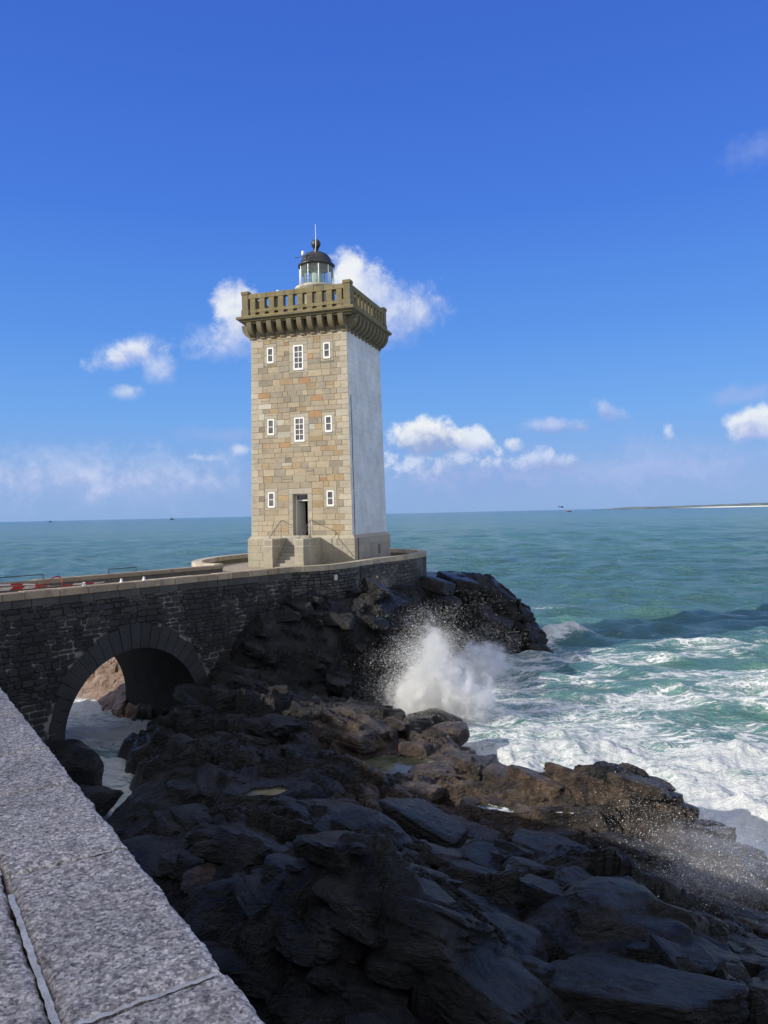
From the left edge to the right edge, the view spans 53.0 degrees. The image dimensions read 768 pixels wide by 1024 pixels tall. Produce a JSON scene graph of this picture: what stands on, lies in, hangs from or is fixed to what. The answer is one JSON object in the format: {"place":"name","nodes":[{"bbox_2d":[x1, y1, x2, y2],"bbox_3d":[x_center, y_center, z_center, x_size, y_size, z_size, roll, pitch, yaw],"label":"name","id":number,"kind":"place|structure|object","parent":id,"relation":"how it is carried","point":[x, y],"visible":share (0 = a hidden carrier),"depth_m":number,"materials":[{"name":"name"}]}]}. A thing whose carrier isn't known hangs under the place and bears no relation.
{"place":"outdoors","nodes":[
{"label":"outdoors","id":0,"kind":"place"},
{"bbox_2d":[0,506,767,864],"bbox_3d":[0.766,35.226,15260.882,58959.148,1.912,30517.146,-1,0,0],"label":"sea","id":1,"kind":"structure","parent":0,"point":[652,624],"depth_m":60.86,"materials":[{"name":"liquid"}]},
{"bbox_2d":[354,587,580,729],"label":"splash droplets","id":2,"kind":"object","parent":1,"relation":"on","point":[428,699],"visible":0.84,"depth_m":34.79,"materials":[{"name":"white liquid"}]},
{"bbox_2d":[0,0,767,521],"label":"sky","id":3,"kind":"structure","parent":0,"point":[556,211],"materials":[{"name":"blue"}]},
{"bbox_2d":[76,571,767,1023],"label":"rocky shore","id":4,"kind":"structure","parent":0,"point":[366,893],"depth_m":17.52,"materials":[{"name":"grey stone"}]},
{"bbox_2d":[46,738,103,785],"bbox_3d":[-10.853,9.396,26.737,1.946,2.708,3.309,-1,0,-41],"label":"boulder","id":5,"kind":"object","parent":4,"relation":"on","point":[80,762],"visible":0.53,"depth_m":26.08,"materials":[{"name":"grey stone"}]},
{"bbox_2d":[78,784,123,817],"bbox_3d":[-9.275,9.198,24.059,2.004,1.557,1.160,-1,0,-37],"label":"boulder","id":6,"kind":"object","parent":4,"relation":"on","point":[104,799],"visible":0.22,"depth_m":23.88,"materials":[{"name":"grey stone"}]},
{"bbox_2d":[0,688,264,1023],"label":"granite parapet wall","id":7,"kind":"structure","parent":4,"relation":"on","point":[95,928],"depth_m":1.71,"materials":[{"name":"stone"}]},
{"bbox_2d":[0,565,292,744],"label":"stone arch bridge","id":8,"kind":"structure","parent":4,"relation":"on","point":[159,635],"depth_m":32.15,"materials":[{"name":"grey stone"}]},
{"bbox_2d":[0,574,43,578],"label":"rail","id":9,"kind":"object","parent":8,"relation":"on","point":[23,575],"visible":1,"depth_m":33.88,"materials":[{"name":"metal"}]},
{"bbox_2d":[0,576,104,590],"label":"barrier tape","id":10,"kind":"object","parent":8,"relation":"on","point":[20,587],"visible":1,"depth_m":28.68,"materials":[{"name":"red plastic"}]},
{"bbox_2d":[121,835,177,892],"bbox_3d":[-6.171,8.913,18.348,3.455,1.652,2.590,2,3,-29],"label":"boulder","id":11,"kind":"object","parent":4,"relation":"on","point":[147,852],"visible":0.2,"depth_m":18.83,"materials":[{"name":"grey stone"}]},
{"bbox_2d":[181,862,216,897],"bbox_3d":[-3.772,7.769,16.021,0.694,0.621,1.471,-1,0,20],"label":"boulder","id":12,"kind":"object","parent":4,"relation":"on","point":[197,876],"visible":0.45,"depth_m":15.82,"materials":[{"name":"stone"}]},
{"bbox_2d":[183,878,243,941],"bbox_3d":[-2.763,7.609,14.287,2.290,1.432,1.738,-6,-7,-11],"label":"boulder","id":13,"kind":"object","parent":4,"relation":"on","point":[214,909],"visible":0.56,"depth_m":14.11,"materials":[{"name":"grey stone"}]},
{"bbox_2d":[246,788,287,795],"bbox_3d":[-3.266,7.990,21.919,1.830,0.001,0.956,-1,0,0],"label":"rock pool","id":14,"kind":"object","parent":4,"relation":"on","point":[274,791],"visible":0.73,"depth_m":21.98,"materials":[{"name":"liquid"}]},
{"bbox_2d":[192,548,426,600],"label":"lighthouse terrace","id":15,"kind":"structure","parent":4,"relation":"on","point":[400,566],"depth_m":43.60,"materials":[{"name":"stone"}]},
{"bbox_2d":[236,224,391,568],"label":"lighthouse","id":16,"kind":"object","parent":15,"relation":"on","point":[317,474],"visible":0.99,"depth_m":46.74,"materials":[{"name":"stone"}]},
{"bbox_2d":[266,347,273,363],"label":"window","id":17,"kind":"structure","parent":16,"relation":"in","point":[270,351],"depth_m":47.24,"materials":[{"name":"white paint"}]},
{"bbox_2d":[267,419,274,435],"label":"window","id":18,"kind":"structure","parent":16,"relation":"in","point":[270,422],"depth_m":47.19,"materials":[{"name":"white paint"}]},
{"bbox_2d":[267,492,274,508],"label":"window","id":19,"kind":"structure","parent":16,"relation":"in","point":[271,495],"depth_m":47.13,"materials":[{"name":"white paint"}]},
{"bbox_2d":[293,345,303,370],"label":"window","id":20,"kind":"structure","parent":16,"relation":"in","point":[297,349],"depth_m":46.68,"materials":[{"name":"white paint"}]},
{"bbox_2d":[294,417,304,442],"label":"window","id":21,"kind":"structure","parent":16,"relation":"in","point":[299,429],"depth_m":46.60,"materials":[{"name":"white paint"}]},
{"bbox_2d":[293,494,307,535],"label":"doorway","id":22,"kind":"structure","parent":16,"relation":"in","point":[300,501],"depth_m":47.10,"materials":[{"name":"wood"}]},
{"bbox_2d":[323,342,330,358],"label":"window","id":23,"kind":"structure","parent":16,"relation":"in","point":[326,345],"depth_m":46.11,"materials":[{"name":"white paint"}]},
{"bbox_2d":[324,415,331,432],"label":"window","id":24,"kind":"structure","parent":16,"relation":"in","point":[328,419],"depth_m":46.03,"materials":[{"name":"white paint"}]},
{"bbox_2d":[326,490,334,506],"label":"window","id":25,"kind":"structure","parent":16,"relation":"in","point":[329,493],"depth_m":45.95,"materials":[{"name":"white paint"}]},
{"bbox_2d":[363,755,435,773],"bbox_3d":[-0.072,8.628,26.156,4.517,0.001,3.048,-1,0,0],"label":"rock pool","id":26,"kind":"object","parent":4,"relation":"on","point":[391,764],"visible":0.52,"depth_m":26.43,"materials":[{"name":"liquid"}]},
{"bbox_2d":[398,741,431,757],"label":"boulder","id":27,"kind":"object","parent":4,"relation":"on","point":[410,749],"visible":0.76,"depth_m":27.07,"materials":[{"name":"brown stone"}]},
{"bbox_2d":[406,708,462,724],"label":"boulder","id":28,"kind":"object","parent":4,"relation":"on","point":[439,715],"visible":0.56,"depth_m":33.11,"materials":[{"name":"grey stone"}]},
{"bbox_2d":[432,721,469,746],"bbox_3d":[2.319,9.239,29.494,2.110,2.230,1.438,-9,6,-17],"label":"boulder","id":29,"kind":"object","parent":4,"relation":"on","point":[458,732],"visible":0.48,"depth_m":29.14,"materials":[{"name":"stone"}]},
{"bbox_2d":[461,838,471,846],"bbox_3d":[1.544,8.321,19.367,1.875,0.001,2.235,-1,0,0],"label":"rock pool","id":30,"kind":"object","parent":4,"relation":"on","point":[467,840],"visible":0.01,"depth_m":19.41,"materials":[{"name":"liquid"}]},
{"bbox_2d":[470,754,498,780],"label":"boulder","id":31,"kind":"object","parent":4,"relation":"on","point":[480,763],"visible":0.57,"depth_m":24.72,"materials":[{"name":"grey stone"}]},
{"bbox_2d":[477,804,513,811],"bbox_3d":[3.081,8.171,21.169,1.649,0.001,0.660,-1,0,27],"label":"rock pool","id":32,"kind":"object","parent":4,"relation":"on","point":[492,807],"visible":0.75,"depth_m":21.27,"materials":[{"name":"liquid"}]},
{"bbox_2d":[563,876,656,930],"bbox_3d":[3.761,7.163,13.757,1.437,1.200,2.219,-1,0,-44],"label":"boulder","id":33,"kind":"object","parent":4,"relation":"on","point":[609,902],"visible":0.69,"depth_m":13.35,"materials":[{"name":"grey stone"}]},
{"bbox_2d":[573,909,694,940],"bbox_3d":[4.180,7.289,12.937,1.954,1.078,0.927,-2,4,29],"label":"boulder","id":34,"kind":"object","parent":4,"relation":"on","point":[629,925],"visible":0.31,"depth_m":12.78,"materials":[{"name":"grey stone"}]},
{"bbox_2d":[538,767,767,922],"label":"reef spray","id":35,"kind":"object","parent":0,"point":[689,848],"visible":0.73,"depth_m":17.02,"materials":[{"name":"white liquid"}]},
{"bbox_2d":[598,503,767,509],"bbox_3d":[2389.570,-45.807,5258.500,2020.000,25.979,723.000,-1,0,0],"label":"island","id":36,"kind":"structure","parent":0,"point":[727,505],"depth_m":5128.11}
]}

